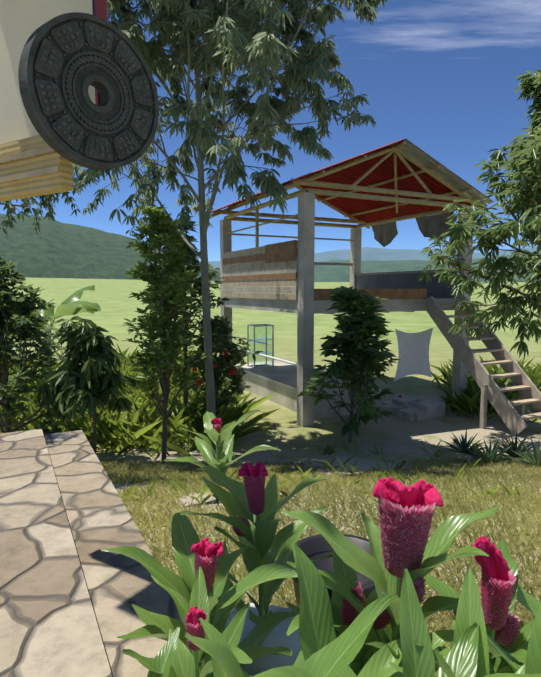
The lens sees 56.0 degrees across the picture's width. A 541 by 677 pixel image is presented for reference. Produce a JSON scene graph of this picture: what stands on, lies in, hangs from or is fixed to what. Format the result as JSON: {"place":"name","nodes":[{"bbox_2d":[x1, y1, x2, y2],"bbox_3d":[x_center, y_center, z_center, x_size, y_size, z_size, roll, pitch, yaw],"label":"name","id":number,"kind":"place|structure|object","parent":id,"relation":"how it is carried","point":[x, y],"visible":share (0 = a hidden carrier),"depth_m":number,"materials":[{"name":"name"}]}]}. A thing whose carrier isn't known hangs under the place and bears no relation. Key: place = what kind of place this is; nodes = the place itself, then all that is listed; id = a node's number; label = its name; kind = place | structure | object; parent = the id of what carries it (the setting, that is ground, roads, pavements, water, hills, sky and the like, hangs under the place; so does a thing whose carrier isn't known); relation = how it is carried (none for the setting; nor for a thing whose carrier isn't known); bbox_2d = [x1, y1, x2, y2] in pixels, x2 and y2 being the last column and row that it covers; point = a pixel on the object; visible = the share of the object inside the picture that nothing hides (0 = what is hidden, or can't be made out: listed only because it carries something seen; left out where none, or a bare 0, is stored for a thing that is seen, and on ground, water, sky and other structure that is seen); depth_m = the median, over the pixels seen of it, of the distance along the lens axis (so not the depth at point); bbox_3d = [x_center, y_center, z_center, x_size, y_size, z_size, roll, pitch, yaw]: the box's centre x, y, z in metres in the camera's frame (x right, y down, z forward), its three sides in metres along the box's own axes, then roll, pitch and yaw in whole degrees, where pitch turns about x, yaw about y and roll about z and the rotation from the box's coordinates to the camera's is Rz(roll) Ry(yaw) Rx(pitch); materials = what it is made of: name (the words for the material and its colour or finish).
{"place":"outdoors","nodes":[
{"label":"outdoors","id":0,"kind":"place"},
{"bbox_2d":[0,174,83,235],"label":"overhanging tree","id":1,"kind":"object","parent":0,"point":[45,203],"depth_m":5.86,"materials":[{"name":"green plant"}]},
{"bbox_2d":[0,214,219,280],"bbox_3d":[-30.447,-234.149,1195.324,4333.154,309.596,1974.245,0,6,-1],"label":"hill","id":2,"kind":"structure","parent":0,"point":[55,249],"depth_m":1419.75,"materials":[{"name":"green plant"}]},
{"bbox_2d":[0,277,540,646],"bbox_3d":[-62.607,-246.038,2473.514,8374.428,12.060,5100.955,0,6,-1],"label":"terrain","id":3,"kind":"structure","parent":0,"point":[288,436],"depth_m":9.69,"materials":[{"name":"green plant"}]},
{"bbox_2d":[4,285,100,381],"bbox_3d":[-5.230,0.113,11.797,2.472,2.696,3.788,-4,7,-37],"label":"banana","id":4,"kind":"object","parent":3,"relation":"on","point":[66,307],"depth_m":11.47,"materials":[{"name":"green plant"}]},
{"bbox_2d":[0,0,107,201],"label":"building wall","id":5,"kind":"structure","parent":3,"relation":"on","point":[33,163],"depth_m":1.81,"materials":[{"name":"yellow paint"}]},
{"bbox_2d":[18,0,158,169],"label":"carved stone disc","id":6,"kind":"object","parent":5,"relation":"attached to","point":[66,60],"visible":1,"depth_m":1.55,"materials":[{"name":"grey stone"}]},
{"bbox_2d":[0,254,113,434],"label":"bush","id":7,"kind":"object","parent":3,"relation":"on","point":[22,303],"depth_m":7.08,"materials":[{"name":"green plant"}]},
{"bbox_2d":[33,316,133,453],"bbox_3d":[-2.543,0.709,7.070,1.263,2.087,1.285,0,6,-1],"label":"tree","id":8,"kind":"object","parent":3,"relation":"on","point":[84,340],"depth_m":6.80,"materials":[{"name":"green plant"}]},
{"bbox_2d":[0,429,200,676],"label":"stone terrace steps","id":9,"kind":"structure","parent":3,"relation":"on","point":[71,592],"depth_m":1.71,"materials":[{"name":"beige stone"}]},
{"bbox_2d":[120,204,202,461],"bbox_3d":[-1.452,0.033,6.479,1.120,3.434,1.197,0,6,-1],"label":"citrus tree","id":10,"kind":"object","parent":3,"relation":"on","point":[175,257],"depth_m":6.40,"materials":[{"name":"green plant"}]},
{"bbox_2d":[122,213,263,416],"bbox_3d":[-1.329,-0.160,8.539,2.461,3.834,1.898,0,6,-1],"label":"tree","id":11,"kind":"object","parent":3,"relation":"on","point":[191,239],"depth_m":8.40,"materials":[{"name":"green plant"}]},
{"bbox_2d":[179,315,250,415],"bbox_3d":[-0.978,0.654,8.965,1.294,2.133,1.466,0,6,-1],"label":"hibiscus bush","id":12,"kind":"object","parent":3,"relation":"on","point":[234,378],"depth_m":8.82,"materials":[{"name":"green plant"}]},
{"bbox_2d":[191,349,235,385],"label":"red flowers","id":13,"kind":"object","parent":12,"relation":"attached to","point":[214,366],"visible":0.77,"depth_m":8.41,"materials":[{"name":"red plant"}]},
{"bbox_2d":[73,0,386,449],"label":"tall tree","id":14,"kind":"object","parent":3,"relation":"on","point":[250,15],"depth_m":6.63,"materials":[{"name":"green plant"}]},
{"bbox_2d":[225,603,300,675],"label":"plant pot","id":15,"kind":"object","parent":3,"relation":"on","point":[277,636],"visible":0.33,"depth_m":1.58,"materials":[{"name":"grey plastic"}]},
{"bbox_2d":[0,342,540,502],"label":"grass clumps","id":16,"kind":"object","parent":3,"relation":"on","point":[119,431],"visible":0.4,"depth_m":8.25,"materials":[{"name":"green plant"}]},
{"bbox_2d":[100,454,540,648],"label":"lawn grass","id":17,"kind":"structure","parent":3,"relation":"on","point":[503,472],"depth_m":3.18,"materials":[{"name":"green plant"}]},
{"bbox_2d":[101,409,540,676],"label":"leaves","id":18,"kind":"object","parent":3,"relation":"on","point":[332,644],"depth_m":1.15,"materials":[{"name":"green plant"}]},
{"bbox_2d":[186,417,509,625],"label":"cockscomb flower crests","id":19,"kind":"object","parent":18,"relation":"on","point":[494,564],"visible":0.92,"depth_m":1.10,"materials":[{"name":"pink plant"}]},
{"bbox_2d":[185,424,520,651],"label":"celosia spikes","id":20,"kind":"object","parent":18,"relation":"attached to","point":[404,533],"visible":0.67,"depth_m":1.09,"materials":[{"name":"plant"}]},
{"bbox_2d":[290,534,374,607],"bbox_3d":[0.245,0.924,1.807,0.380,0.295,0.380,0,6,-1],"label":"black planter","id":21,"kind":"object","parent":3,"relation":"on","point":[315,547],"visible":0.1,"depth_m":1.91,"materials":[{"name":"black plastic"}]},
{"bbox_2d":[234,272,444,420],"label":"hut props","id":22,"kind":"object","parent":3,"relation":"on","point":[260,337],"visible":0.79,"depth_m":10.72,"materials":[{"name":"grey"}]},
{"bbox_2d":[220,188,473,426],"bbox_3d":[1.376,-0.758,12.027,4.165,4.380,4.675,-3,6,-26],"label":"stilt house frame","id":23,"kind":"object","parent":3,"relation":"on","point":[401,291],"visible":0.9,"depth_m":10.47,"materials":[{"name":"wood"}]},
{"bbox_2d":[211,139,493,246],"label":"roof","id":24,"kind":"structure","parent":23,"relation":"on","point":[404,168],"depth_m":11.10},
{"bbox_2d":[394,328,432,380],"bbox_3d":[2.815,0.301,10.042,0.980,1.020,0.060,-3,6,-26],"label":"cloth sheet","id":25,"kind":"object","parent":23,"relation":"attached to","point":[413,352],"visible":1,"depth_m":10.06,"materials":[{"name":"grey fabric"}]},
{"bbox_2d":[297,286,400,442],"bbox_3d":[1.273,0.478,8.208,1.655,2.644,1.793,0,6,-1],"label":"shrub","id":26,"kind":"object","parent":3,"relation":"on","point":[350,300],"depth_m":7.97,"materials":[{"name":"green plant"}]},
{"bbox_2d":[426,296,540,435],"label":"staircase","id":27,"kind":"structure","parent":3,"relation":"on","point":[502,404],"depth_m":9.43,"materials":[{"name":"grey wood"}]},
{"bbox_2d":[439,428,540,466],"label":"spiky plants","id":28,"kind":"object","parent":3,"relation":"on","point":[511,449],"visible":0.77,"depth_m":6.36,"materials":[{"name":"green plant"}]},
{"bbox_2d":[0,0,540,261],"label":"sky","id":29,"kind":"structure","parent":0,"point":[458,105],"materials":[{"name":"blue"}]},
{"bbox_2d":[208,247,540,267],"bbox_3d":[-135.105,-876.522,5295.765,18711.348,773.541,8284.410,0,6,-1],"label":"hill","id":30,"kind":"structure","parent":0,"point":[378,254],"depth_m":7995.74,"materials":[{"name":"green plant"}]},
{"bbox_2d":[213,254,540,281],"bbox_3d":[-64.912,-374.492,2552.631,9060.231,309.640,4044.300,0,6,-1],"label":"hill","id":31,"kind":"structure","parent":0,"point":[331,273],"depth_m":3622.45,"materials":[{"name":"green plant"}]},
{"bbox_2d":[343,0,540,58],"bbox_3d":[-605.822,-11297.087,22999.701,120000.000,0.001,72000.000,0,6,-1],"label":"cloud","id":32,"kind":"structure","parent":0,"point":[415,33],"depth_m":17601.67,"materials":[{"name":"white"}]},
{"bbox_2d":[417,70,540,358],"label":"tree","id":33,"kind":"object","parent":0,"point":[530,85],"depth_m":7.19,"materials":[{"name":"green plant"}]}
]}

